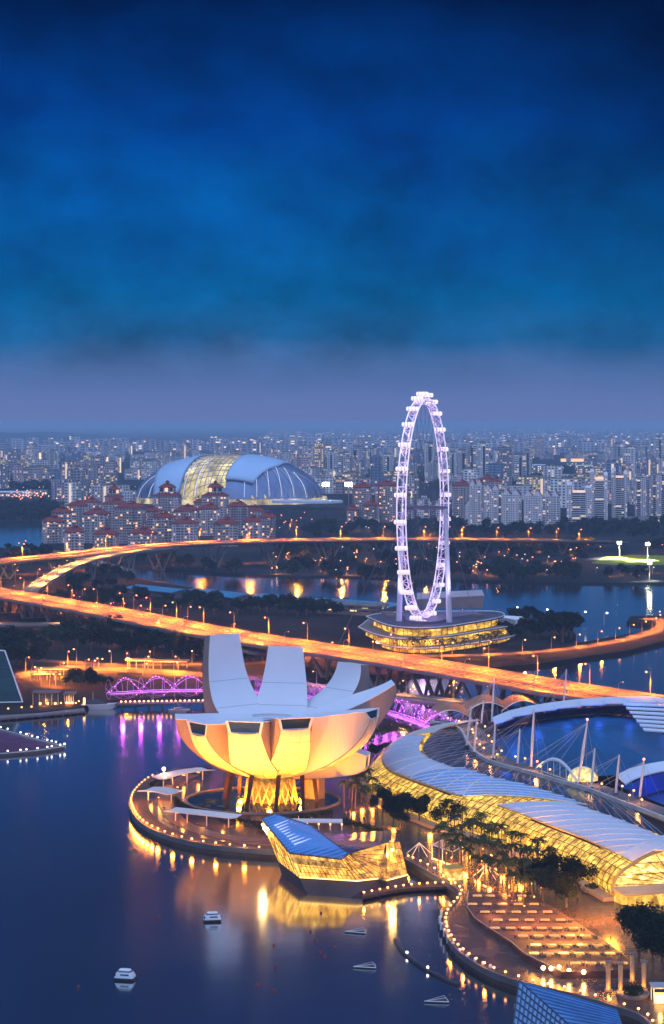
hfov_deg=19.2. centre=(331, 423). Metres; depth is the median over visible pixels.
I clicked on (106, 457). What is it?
lit tower
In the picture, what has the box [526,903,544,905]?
light bench
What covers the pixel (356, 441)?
tower block
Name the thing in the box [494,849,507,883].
palm tree
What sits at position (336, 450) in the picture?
tower block
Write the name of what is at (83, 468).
tower block
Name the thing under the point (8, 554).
tree
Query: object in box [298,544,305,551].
tree
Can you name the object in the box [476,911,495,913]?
light bench
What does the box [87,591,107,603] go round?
tree
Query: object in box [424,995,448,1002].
triangular float
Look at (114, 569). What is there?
tree
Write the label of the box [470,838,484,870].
palm tree
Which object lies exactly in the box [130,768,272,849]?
boardwalk
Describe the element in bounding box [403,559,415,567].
tree
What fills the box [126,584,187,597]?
shed
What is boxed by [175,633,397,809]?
museum
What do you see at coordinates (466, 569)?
tree
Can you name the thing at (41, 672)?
bus stand
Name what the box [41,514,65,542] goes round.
apartment house
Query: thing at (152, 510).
apartment house
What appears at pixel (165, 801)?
path
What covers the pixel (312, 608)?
tree
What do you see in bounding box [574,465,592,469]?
hall
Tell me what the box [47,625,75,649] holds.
tree
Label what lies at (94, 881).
water
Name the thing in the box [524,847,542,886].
palm tree
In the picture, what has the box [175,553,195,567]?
tree
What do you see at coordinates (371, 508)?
apartment house
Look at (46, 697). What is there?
dock pavilion
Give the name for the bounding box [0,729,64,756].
floating stage
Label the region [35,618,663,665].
road
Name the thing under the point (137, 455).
slab block
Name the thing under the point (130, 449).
lit tower
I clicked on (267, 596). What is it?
tree
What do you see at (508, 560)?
tree
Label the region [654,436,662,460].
point tower
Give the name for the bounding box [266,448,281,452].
stepped block
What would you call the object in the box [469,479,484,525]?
apartment tower
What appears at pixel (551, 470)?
stepped block
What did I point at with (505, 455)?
tower block
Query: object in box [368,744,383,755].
tree
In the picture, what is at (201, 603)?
tree
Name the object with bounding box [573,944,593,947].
light bench
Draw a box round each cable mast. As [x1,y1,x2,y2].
[411,706,484,746]
[420,700,490,725]
[434,718,488,753]
[436,723,511,759]
[450,710,549,768]
[455,729,534,765]
[465,678,504,723]
[500,718,597,783]
[527,748,610,788]
[538,669,575,703]
[551,754,634,794]
[577,758,658,798]
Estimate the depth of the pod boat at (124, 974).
528.99 m
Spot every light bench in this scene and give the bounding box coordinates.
[464,903,482,905]
[469,894,487,897]
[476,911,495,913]
[482,894,500,897]
[486,927,505,930]
[489,919,508,921]
[493,911,511,913]
[494,903,513,905]
[498,894,516,897]
[502,927,521,930]
[510,903,528,905]
[512,911,526,913]
[514,894,531,897]
[514,934,533,937]
[517,927,536,930]
[525,919,540,921]
[525,952,545,955]
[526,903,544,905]
[527,911,542,913]
[527,944,546,947]
[534,934,549,937]
[537,927,552,930]
[539,952,559,955]
[540,919,555,921]
[542,944,562,947]
[545,934,565,937]
[548,927,568,930]
[554,952,574,955]
[556,919,571,921]
[557,944,577,947]
[561,934,580,937]
[566,962,587,965]
[568,927,584,930]
[570,952,590,955]
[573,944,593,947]
[581,934,596,937]
[582,962,602,965]
[585,952,605,955]
[588,944,608,947]
[601,952,621,955]
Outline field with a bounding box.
[592,555,663,564]
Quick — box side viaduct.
[0,622,266,654]
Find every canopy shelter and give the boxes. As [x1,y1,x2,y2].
[140,787,181,802]
[152,767,211,786]
[164,807,241,827]
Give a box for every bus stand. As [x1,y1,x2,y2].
[30,671,55,679]
[34,667,79,676]
[126,658,154,668]
[145,659,188,661]
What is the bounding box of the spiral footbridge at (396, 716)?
[106,676,456,730]
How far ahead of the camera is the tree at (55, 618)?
1399.62 m
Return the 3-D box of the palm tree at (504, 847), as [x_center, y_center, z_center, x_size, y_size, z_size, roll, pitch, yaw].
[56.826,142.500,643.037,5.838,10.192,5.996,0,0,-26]
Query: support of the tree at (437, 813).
on the promenade
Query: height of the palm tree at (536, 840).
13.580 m
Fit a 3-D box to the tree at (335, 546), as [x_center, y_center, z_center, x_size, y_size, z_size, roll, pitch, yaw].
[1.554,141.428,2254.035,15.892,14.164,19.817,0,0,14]
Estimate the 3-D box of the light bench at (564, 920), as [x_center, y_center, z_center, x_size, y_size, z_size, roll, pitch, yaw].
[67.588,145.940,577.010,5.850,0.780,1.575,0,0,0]
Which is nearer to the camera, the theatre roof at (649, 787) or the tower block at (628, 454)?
the theatre roof at (649, 787)
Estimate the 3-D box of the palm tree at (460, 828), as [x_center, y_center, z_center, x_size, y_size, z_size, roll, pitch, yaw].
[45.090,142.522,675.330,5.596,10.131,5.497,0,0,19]
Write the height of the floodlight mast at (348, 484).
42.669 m
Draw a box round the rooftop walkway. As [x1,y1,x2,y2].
[430,720,663,821]
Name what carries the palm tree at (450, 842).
on the promenade
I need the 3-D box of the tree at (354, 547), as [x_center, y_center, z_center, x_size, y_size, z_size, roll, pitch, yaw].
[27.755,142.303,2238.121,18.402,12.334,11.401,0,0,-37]
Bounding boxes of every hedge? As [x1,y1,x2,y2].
[149,767,211,786]
[172,796,261,825]
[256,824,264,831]
[280,808,332,818]
[342,817,386,831]
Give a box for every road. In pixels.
[13,665,262,679]
[21,546,179,592]
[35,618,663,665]
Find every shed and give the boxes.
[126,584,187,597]
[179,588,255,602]
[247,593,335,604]
[324,598,413,611]
[504,615,523,619]
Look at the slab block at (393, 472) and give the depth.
4445.09 m
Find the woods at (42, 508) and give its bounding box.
[0,457,658,519]
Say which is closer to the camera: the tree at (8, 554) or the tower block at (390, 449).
the tree at (8, 554)
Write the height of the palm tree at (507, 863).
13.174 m
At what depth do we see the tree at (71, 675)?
1114.48 m
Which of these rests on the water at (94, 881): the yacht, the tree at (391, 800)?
the yacht
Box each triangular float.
[345,927,365,933]
[353,962,375,968]
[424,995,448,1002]
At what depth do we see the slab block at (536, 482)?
3958.81 m
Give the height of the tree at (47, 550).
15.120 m
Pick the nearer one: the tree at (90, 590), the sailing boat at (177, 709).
the sailing boat at (177, 709)
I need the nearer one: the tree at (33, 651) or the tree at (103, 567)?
the tree at (33, 651)
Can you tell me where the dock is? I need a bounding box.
[0,707,85,720]
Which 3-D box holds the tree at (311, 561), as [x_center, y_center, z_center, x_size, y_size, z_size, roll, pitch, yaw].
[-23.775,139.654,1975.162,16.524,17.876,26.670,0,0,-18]
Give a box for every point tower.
[327,450,336,471]
[336,452,347,470]
[350,445,362,460]
[366,448,375,468]
[383,452,393,470]
[425,441,435,482]
[448,450,456,473]
[455,448,466,473]
[467,442,476,468]
[477,441,488,475]
[514,453,525,480]
[522,449,531,475]
[611,443,622,460]
[641,444,648,455]
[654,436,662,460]
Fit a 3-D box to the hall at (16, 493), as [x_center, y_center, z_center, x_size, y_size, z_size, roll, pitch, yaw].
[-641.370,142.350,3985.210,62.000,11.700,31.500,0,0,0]
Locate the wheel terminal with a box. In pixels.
[358,610,516,652]
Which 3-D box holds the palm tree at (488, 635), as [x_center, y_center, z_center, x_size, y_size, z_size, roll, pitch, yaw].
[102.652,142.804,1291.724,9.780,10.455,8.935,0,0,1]
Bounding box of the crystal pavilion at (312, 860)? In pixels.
[261,813,408,897]
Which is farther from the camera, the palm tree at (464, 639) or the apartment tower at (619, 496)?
the apartment tower at (619, 496)
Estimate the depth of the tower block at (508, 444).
5381.59 m
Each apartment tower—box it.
[411,496,429,520]
[431,498,442,520]
[465,499,469,525]
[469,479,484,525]
[484,484,498,526]
[499,488,505,522]
[502,489,521,524]
[524,490,542,528]
[543,490,559,527]
[567,482,590,521]
[590,469,607,519]
[612,468,626,517]
[635,475,650,516]
[650,471,663,515]
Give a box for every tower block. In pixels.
[0,449,6,458]
[0,465,9,488]
[7,449,19,476]
[13,464,24,482]
[20,449,26,454]
[27,443,37,460]
[47,450,57,468]
[61,460,75,478]
[64,479,80,507]
[67,468,81,500]
[69,465,85,478]
[83,454,93,464]
[88,463,103,483]
[91,454,103,464]
[101,445,109,460]
[104,460,117,482]
[183,443,191,457]
[214,445,223,454]
[230,450,238,454]
[256,441,263,453]
[297,445,307,454]
[306,445,313,461]
[314,442,323,470]
[324,458,326,470]
[328,468,340,476]
[331,448,340,453]
[343,455,354,472]
[354,439,359,444]
[355,459,359,471]
[360,459,365,474]
[363,448,368,457]
[363,457,368,473]
[370,455,382,494]
[372,444,378,454]
[386,446,393,454]
[401,473,418,497]
[428,460,441,485]
[444,442,451,447]
[463,467,479,482]
[488,462,503,478]
[498,446,511,485]
[504,441,513,477]
[523,440,527,450]
[535,437,542,459]
[589,451,598,457]
[599,452,606,458]
[604,447,610,453]
[605,459,620,477]
[606,437,613,446]
[621,462,632,479]
[621,468,631,479]
[622,446,635,479]
[629,441,635,446]
[638,444,641,457]
[646,457,656,474]
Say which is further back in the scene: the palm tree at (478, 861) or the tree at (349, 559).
the tree at (349, 559)
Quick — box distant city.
[0,428,663,452]
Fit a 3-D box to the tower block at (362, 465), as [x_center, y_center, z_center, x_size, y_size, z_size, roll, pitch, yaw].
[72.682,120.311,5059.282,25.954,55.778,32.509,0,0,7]
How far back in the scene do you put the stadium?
3612.71 m
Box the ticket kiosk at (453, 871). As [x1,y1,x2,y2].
[441,864,464,880]
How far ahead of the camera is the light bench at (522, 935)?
557.70 m
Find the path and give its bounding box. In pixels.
[158,774,270,843]
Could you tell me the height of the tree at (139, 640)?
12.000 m
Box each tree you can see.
[0,625,17,635]
[0,631,27,647]
[0,642,19,660]
[2,551,16,557]
[9,545,21,552]
[15,647,27,665]
[16,549,28,555]
[17,628,36,640]
[17,642,46,667]
[23,542,33,550]
[24,551,38,564]
[27,634,46,644]
[30,545,43,553]
[36,640,51,658]
[40,546,53,553]
[40,624,59,644]
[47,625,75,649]
[48,592,61,596]
[48,614,60,621]
[54,588,70,597]
[58,615,81,628]
[58,675,69,685]
[64,573,83,584]
[67,585,74,594]
[68,668,83,676]
[68,673,77,683]
[70,628,87,645]
[71,583,83,594]
[72,675,85,683]
[76,617,97,629]
[76,625,106,650]
[82,573,91,582]
[82,596,94,602]
[83,667,96,675]
[83,672,91,684]
[86,587,98,593]
[86,618,111,631]
[86,673,100,686]
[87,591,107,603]
[92,579,104,586]
[96,674,107,685]
[98,563,111,576]
[98,628,120,652]
[100,588,116,595]
[103,677,113,686]
[104,614,128,631]
[105,578,116,585]
[109,565,122,579]
[111,594,125,602]
[112,584,126,594]
[112,629,131,649]
[114,637,140,656]
[118,569,135,583]
[129,636,145,652]
[131,585,145,599]
[132,627,150,636]
[133,593,141,603]
[135,553,147,561]
[135,586,147,600]
[138,591,149,600]
[140,629,161,655]
[150,597,162,608]
[151,553,167,563]
[152,600,165,609]
[160,630,183,656]
[161,602,173,609]
[162,592,174,602]
[166,551,175,564]
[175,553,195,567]
[175,598,188,610]
[176,636,195,646]
[181,638,203,658]
[182,591,195,605]
[193,590,212,601]
[193,596,207,608]
[193,600,204,610]
[200,556,217,570]
[205,598,224,613]
[208,590,218,599]
[211,590,224,599]
[224,557,242,572]
[230,597,246,614]
[247,599,257,610]
[248,596,258,609]
[254,596,266,611]
[259,598,274,611]
[263,593,278,609]
[276,602,291,614]
[277,544,287,555]
[277,557,299,571]
[279,592,297,602]
[284,544,299,555]
[286,563,299,575]
[288,556,307,571]
[290,602,304,615]
[294,548,310,556]
[297,598,316,614]
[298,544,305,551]
[298,597,311,601]
[300,545,312,554]
[300,554,315,570]
[305,601,316,614]
[309,543,322,556]
[313,600,327,615]
[318,543,333,552]
[318,556,340,574]
[318,600,329,614]
[319,547,331,559]
[328,568,342,579]
[328,600,344,615]
[330,543,339,552]
[332,551,346,562]
[337,779,348,807]
[338,555,346,564]
[342,554,356,566]
[343,535,357,548]
[344,781,360,814]
[345,775,354,798]
[349,779,364,808]
[350,544,362,553]
[354,772,368,801]
[356,565,372,579]
[358,787,370,816]
[361,784,374,810]
[364,767,375,792]
[366,776,379,794]
[367,543,380,552]
[368,564,384,577]
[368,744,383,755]
[369,786,394,814]
[370,783,386,811]
[374,729,383,744]
[375,548,393,563]
[381,792,405,820]
[382,741,391,747]
[384,564,397,578]
[388,802,410,828]
[391,551,406,562]
[395,543,411,552]
[397,792,413,812]
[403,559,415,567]
[404,564,420,575]
[404,796,429,820]
[405,637,419,644]
[407,543,424,553]
[415,557,433,573]
[416,562,429,573]
[417,635,430,644]
[425,544,436,551]
[425,549,442,562]
[429,797,451,820]
[432,638,444,653]
[432,825,449,862]
[437,821,452,853]
[439,543,456,550]
[439,832,453,864]
[440,546,458,557]
[441,558,457,569]
[442,565,456,572]
[443,838,460,863]
[445,799,466,820]
[446,826,459,839]
[447,638,458,652]
[447,814,462,847]
[452,832,466,862]
[452,841,467,865]
[454,534,465,546]
[454,807,469,823]
[456,823,468,851]
[458,562,472,574]
[459,543,473,550]
[459,637,471,651]
[459,836,475,866]
[459,845,474,878]
[461,817,476,856]
[464,550,476,562]
[467,818,481,846]
[469,853,483,883]
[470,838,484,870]
[472,634,486,649]
[472,811,490,850]
[473,545,492,557]
[473,821,489,856]
[475,834,492,874]
[476,854,492,887]
[478,563,491,574]
[481,827,499,854]
[482,840,502,878]
[483,856,501,891]
[484,562,497,573]
[484,633,494,647]
[484,821,500,853]
[488,838,506,869]
[490,554,504,563]
[491,566,508,579]
[491,860,504,892]
[492,543,505,549]
[492,631,506,637]
[492,821,509,855]
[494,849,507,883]
[496,620,509,625]
[496,843,514,873]
[499,857,517,897]
[501,558,517,575]
[503,561,521,578]
[503,830,518,865]
[503,869,519,900]
[505,622,522,639]
[506,607,521,615]
[506,841,522,876]
[508,543,525,548]
[508,856,520,891]
[511,545,525,558]
[512,566,524,578]
[512,874,531,905]
[513,832,530,867]
[514,608,530,617]
[514,848,527,856]
[514,857,533,893]
[515,854,542,891]
[518,619,538,635]
[520,844,534,857]
[521,605,536,619]
[523,546,535,556]
[523,558,541,572]
[523,562,540,578]
[523,868,540,897]
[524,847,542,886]
[526,865,557,901]
[528,624,544,638]
[528,836,548,856]
[529,543,541,550]
[531,609,544,620]
[538,610,572,639]
[539,846,557,856]
[540,563,551,575]
[541,543,559,552]
[542,847,563,872]
[543,548,553,556]
[547,613,579,642]
[550,869,581,907]
[551,563,569,577]
[552,557,573,574]
[560,855,599,897]
[561,611,584,638]
[565,567,580,579]
[569,536,586,547]
[571,543,582,548]
[572,561,582,570]
[574,548,587,559]
[579,536,593,548]
[603,566,614,577]
[614,901,662,958]
[615,563,630,574]
[630,565,649,579]
[631,922,663,976]
[640,911,663,962]
[650,539,662,549]
[659,537,663,545]
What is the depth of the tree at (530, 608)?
1477.65 m
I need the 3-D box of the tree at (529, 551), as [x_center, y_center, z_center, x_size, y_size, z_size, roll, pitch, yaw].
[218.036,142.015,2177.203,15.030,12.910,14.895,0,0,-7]
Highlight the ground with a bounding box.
[0,427,663,584]
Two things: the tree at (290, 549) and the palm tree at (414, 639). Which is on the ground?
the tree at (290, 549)
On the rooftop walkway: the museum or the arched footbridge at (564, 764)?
the arched footbridge at (564, 764)
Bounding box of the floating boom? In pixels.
[394,937,459,985]
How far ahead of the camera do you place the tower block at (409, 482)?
3867.68 m
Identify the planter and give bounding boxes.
[582,882,598,892]
[616,980,649,999]
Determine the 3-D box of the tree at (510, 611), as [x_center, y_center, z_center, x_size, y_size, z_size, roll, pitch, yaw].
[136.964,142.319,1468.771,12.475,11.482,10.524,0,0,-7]
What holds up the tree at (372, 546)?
on the ground
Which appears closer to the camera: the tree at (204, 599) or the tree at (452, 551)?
the tree at (204, 599)
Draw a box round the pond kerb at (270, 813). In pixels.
[185,786,340,814]
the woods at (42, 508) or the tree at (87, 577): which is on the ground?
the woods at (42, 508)
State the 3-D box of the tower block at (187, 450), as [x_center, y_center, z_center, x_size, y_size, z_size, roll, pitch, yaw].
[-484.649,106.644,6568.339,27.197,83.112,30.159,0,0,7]
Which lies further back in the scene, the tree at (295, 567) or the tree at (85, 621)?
the tree at (295, 567)
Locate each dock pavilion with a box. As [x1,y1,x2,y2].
[31,690,61,704]
[63,691,76,703]
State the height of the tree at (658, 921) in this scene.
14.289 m
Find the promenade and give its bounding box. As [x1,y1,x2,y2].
[130,705,663,1023]
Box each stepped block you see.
[0,459,6,465]
[20,455,30,466]
[22,466,50,481]
[31,458,59,469]
[43,449,59,461]
[65,447,80,459]
[90,483,135,505]
[110,448,124,457]
[144,451,165,465]
[192,449,204,455]
[264,452,290,462]
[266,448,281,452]
[291,454,318,469]
[301,466,326,479]
[313,444,329,454]
[331,444,343,451]
[336,472,358,476]
[394,446,403,457]
[397,457,417,474]
[413,448,424,465]
[436,451,449,458]
[528,447,534,455]
[542,464,569,477]
[548,448,558,454]
[551,476,584,507]
[576,467,604,476]
[587,482,611,502]
[589,465,604,467]
[640,455,653,460]
[659,457,663,470]
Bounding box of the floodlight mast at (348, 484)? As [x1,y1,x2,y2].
[345,482,351,505]
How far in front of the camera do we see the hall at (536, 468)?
5771.41 m
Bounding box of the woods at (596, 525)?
[300,515,663,536]
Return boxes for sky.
[0,0,663,428]
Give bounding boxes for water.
[0,521,663,1023]
[187,788,337,812]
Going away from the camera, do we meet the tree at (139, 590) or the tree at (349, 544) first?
the tree at (139, 590)
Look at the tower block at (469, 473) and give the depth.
3916.04 m
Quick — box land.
[0,548,663,714]
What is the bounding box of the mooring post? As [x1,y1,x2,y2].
[439,922,442,933]
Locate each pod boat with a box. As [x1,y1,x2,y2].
[114,968,135,980]
[203,911,221,921]
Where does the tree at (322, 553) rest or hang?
on the ground
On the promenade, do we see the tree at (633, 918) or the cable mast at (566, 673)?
the tree at (633, 918)
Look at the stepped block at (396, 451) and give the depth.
7952.26 m
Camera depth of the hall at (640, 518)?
2920.41 m
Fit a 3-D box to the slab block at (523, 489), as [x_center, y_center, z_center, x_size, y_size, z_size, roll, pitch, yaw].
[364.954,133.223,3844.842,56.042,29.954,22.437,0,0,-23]
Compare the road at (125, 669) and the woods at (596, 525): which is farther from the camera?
the woods at (596, 525)
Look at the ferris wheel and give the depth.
1310.06 m
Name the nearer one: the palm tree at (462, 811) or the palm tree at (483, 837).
the palm tree at (483, 837)
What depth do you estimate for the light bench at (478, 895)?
608.03 m
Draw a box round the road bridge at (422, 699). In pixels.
[254,682,496,710]
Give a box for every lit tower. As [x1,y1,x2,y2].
[38,451,41,458]
[104,455,108,472]
[117,456,121,472]
[129,445,132,454]
[493,450,497,462]
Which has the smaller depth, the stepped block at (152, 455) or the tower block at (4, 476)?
the tower block at (4, 476)
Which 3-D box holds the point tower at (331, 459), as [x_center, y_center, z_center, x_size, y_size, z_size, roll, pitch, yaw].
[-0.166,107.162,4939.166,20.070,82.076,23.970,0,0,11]
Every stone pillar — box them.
[604,960,611,991]
[617,962,623,990]
[628,952,635,982]
[640,959,647,989]
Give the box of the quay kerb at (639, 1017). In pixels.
[129,768,650,1023]
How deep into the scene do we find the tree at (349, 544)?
2312.52 m
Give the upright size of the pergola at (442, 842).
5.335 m
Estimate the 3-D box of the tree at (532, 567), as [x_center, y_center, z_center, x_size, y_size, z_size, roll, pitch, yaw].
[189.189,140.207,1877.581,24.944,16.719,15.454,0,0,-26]
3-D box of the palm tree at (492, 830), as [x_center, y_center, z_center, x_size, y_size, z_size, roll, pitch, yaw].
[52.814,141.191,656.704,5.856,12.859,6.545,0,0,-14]
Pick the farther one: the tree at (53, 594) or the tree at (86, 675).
the tree at (53, 594)
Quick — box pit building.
[317,601,388,615]
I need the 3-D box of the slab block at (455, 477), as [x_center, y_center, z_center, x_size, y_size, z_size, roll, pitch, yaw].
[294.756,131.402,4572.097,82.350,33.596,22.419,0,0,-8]
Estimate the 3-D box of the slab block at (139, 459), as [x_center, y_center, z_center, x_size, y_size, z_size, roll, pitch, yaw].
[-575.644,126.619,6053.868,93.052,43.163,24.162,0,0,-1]
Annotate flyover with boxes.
[0,538,629,578]
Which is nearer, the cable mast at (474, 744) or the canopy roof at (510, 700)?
the cable mast at (474, 744)
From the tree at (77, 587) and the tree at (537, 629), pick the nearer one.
the tree at (537, 629)
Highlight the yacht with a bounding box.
[81,698,115,709]
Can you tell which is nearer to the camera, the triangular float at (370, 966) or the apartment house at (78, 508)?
the triangular float at (370, 966)
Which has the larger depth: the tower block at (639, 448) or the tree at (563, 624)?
the tower block at (639, 448)
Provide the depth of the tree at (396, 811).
713.25 m
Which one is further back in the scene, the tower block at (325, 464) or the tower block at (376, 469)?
the tower block at (325, 464)
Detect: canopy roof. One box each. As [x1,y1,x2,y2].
[423,702,471,724]
[462,694,508,720]
[500,693,544,719]
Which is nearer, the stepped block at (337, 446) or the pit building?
the pit building
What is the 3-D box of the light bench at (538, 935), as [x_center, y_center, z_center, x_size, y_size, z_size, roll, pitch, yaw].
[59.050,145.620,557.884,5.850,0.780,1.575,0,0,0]
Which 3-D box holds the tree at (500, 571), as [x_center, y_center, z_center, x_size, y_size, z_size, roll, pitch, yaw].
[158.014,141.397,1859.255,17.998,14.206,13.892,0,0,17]
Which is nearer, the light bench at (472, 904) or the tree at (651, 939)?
the tree at (651, 939)
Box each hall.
[0,491,31,496]
[0,650,22,702]
[28,490,47,494]
[359,719,663,906]
[416,590,483,608]
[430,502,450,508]
[532,464,544,473]
[567,462,583,465]
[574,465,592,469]
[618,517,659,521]
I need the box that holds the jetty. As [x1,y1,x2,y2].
[362,882,446,899]
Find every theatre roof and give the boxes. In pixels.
[491,696,663,775]
[618,761,663,804]
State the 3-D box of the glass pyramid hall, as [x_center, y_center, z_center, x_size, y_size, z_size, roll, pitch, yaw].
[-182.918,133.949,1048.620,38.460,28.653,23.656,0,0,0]
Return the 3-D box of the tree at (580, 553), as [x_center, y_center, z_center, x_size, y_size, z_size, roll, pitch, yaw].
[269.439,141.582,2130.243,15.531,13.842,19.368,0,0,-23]
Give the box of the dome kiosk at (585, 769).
[567,766,597,781]
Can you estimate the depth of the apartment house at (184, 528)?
2361.40 m
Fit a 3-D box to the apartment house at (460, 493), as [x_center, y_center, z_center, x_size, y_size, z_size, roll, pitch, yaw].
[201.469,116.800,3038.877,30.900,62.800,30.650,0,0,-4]
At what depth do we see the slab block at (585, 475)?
3973.37 m
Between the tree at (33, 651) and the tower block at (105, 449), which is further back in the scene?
the tower block at (105, 449)
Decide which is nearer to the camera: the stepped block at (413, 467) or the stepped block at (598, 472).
the stepped block at (598, 472)
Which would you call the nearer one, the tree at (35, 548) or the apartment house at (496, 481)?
the tree at (35, 548)
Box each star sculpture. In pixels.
[406,842,431,856]
[473,865,498,879]
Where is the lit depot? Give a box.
[560,458,583,461]
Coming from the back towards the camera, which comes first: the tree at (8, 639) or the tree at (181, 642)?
the tree at (181, 642)
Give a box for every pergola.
[291,818,342,829]
[432,840,462,863]
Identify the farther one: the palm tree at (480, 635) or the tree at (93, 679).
the palm tree at (480, 635)
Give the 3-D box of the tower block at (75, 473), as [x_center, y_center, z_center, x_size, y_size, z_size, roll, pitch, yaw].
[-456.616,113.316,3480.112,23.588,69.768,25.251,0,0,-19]
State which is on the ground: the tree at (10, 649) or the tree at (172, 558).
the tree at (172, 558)
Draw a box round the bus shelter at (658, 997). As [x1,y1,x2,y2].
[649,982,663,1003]
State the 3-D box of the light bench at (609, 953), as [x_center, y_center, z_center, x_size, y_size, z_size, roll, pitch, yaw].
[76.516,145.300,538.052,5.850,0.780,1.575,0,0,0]
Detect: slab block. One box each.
[35,465,48,472]
[49,469,60,478]
[51,477,95,499]
[51,481,90,500]
[65,459,87,468]
[86,451,100,455]
[86,473,113,483]
[110,455,123,461]
[115,483,129,490]
[125,468,148,478]
[130,453,143,458]
[130,458,159,468]
[130,460,158,474]
[159,451,177,455]
[166,455,182,462]
[284,451,291,459]
[315,476,343,493]
[333,476,370,493]
[352,471,363,475]
[383,470,412,475]
[383,475,400,490]
[436,459,447,468]
[441,473,462,486]
[449,483,452,498]
[470,478,505,489]
[503,484,532,499]
[516,475,556,495]
[543,452,552,458]
[544,476,589,493]
[560,447,572,452]
[565,453,583,461]
[567,451,588,453]
[570,472,595,478]
[584,458,609,465]
[588,478,634,501]
[629,488,634,504]
[641,463,658,472]
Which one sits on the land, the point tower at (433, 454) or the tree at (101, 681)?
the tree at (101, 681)
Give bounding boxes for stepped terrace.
[467,890,629,978]
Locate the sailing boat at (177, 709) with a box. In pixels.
[168,694,189,711]
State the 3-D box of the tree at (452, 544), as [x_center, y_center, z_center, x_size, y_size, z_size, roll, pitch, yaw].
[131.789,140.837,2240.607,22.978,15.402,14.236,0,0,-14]
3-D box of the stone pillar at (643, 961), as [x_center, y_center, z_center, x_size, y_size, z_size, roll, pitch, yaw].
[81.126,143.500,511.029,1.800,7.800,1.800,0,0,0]
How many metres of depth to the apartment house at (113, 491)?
2957.13 m
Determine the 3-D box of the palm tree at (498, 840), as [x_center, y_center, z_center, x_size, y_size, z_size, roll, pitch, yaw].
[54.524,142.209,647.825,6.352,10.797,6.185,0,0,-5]
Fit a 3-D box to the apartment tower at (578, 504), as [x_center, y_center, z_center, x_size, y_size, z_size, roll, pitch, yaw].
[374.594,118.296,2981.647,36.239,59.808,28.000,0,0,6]
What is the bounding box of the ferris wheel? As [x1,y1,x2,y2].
[338,391,501,652]
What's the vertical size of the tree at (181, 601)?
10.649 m
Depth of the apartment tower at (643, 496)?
3106.69 m
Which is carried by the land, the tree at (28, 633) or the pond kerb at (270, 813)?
the tree at (28, 633)
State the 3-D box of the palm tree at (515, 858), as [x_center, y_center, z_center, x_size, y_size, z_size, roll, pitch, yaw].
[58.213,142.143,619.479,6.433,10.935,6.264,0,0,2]
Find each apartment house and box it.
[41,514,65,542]
[51,505,72,529]
[63,524,84,550]
[66,499,88,529]
[83,496,100,509]
[83,506,109,542]
[92,526,119,547]
[101,497,127,529]
[104,483,123,500]
[114,499,146,542]
[126,525,158,544]
[146,504,160,529]
[152,480,182,515]
[152,509,174,542]
[170,515,198,541]
[173,503,199,535]
[193,496,201,507]
[198,501,220,535]
[201,480,229,517]
[212,515,238,545]
[227,499,248,535]
[242,514,261,538]
[248,504,264,518]
[259,510,275,537]
[346,503,358,522]
[352,481,372,517]
[363,498,378,520]
[374,479,396,521]
[397,489,410,519]
[451,479,469,519]
[479,473,493,487]
[488,475,501,489]
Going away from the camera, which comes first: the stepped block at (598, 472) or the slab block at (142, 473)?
the stepped block at (598, 472)
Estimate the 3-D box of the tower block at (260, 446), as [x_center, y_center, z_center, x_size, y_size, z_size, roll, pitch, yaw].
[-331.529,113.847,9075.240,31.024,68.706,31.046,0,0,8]
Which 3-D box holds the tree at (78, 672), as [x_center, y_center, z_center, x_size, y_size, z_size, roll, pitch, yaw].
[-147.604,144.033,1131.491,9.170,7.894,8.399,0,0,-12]
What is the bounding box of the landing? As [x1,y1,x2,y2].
[115,700,203,708]
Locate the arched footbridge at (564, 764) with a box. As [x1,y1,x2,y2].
[535,757,578,783]
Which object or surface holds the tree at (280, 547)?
on the ground
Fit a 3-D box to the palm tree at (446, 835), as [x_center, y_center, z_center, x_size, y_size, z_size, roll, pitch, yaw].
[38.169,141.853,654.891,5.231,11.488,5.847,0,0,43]
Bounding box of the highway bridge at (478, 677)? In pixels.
[0,587,663,733]
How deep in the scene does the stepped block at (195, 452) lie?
7267.40 m
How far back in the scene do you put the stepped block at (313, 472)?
5100.49 m
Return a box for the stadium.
[136,454,342,504]
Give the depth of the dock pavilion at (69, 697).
1033.90 m
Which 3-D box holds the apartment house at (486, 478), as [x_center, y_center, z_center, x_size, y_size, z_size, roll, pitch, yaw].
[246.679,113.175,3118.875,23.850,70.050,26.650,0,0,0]
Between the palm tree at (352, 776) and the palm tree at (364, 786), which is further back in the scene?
the palm tree at (352, 776)
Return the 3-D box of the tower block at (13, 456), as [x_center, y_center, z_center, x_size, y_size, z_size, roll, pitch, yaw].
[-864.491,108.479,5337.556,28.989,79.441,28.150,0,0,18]
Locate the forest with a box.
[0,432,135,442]
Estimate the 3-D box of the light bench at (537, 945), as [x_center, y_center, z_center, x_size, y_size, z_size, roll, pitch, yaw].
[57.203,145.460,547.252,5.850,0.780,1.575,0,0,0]
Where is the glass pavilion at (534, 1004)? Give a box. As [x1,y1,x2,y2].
[513,980,621,1023]
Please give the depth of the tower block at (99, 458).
4378.56 m
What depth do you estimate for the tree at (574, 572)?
1861.10 m
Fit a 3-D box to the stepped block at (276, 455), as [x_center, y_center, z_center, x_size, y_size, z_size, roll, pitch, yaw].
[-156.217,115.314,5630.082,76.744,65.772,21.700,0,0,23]
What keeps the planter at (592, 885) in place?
on the promenade
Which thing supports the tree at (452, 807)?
on the promenade
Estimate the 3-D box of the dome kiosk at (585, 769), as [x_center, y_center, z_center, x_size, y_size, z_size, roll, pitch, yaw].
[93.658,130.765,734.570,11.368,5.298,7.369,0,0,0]

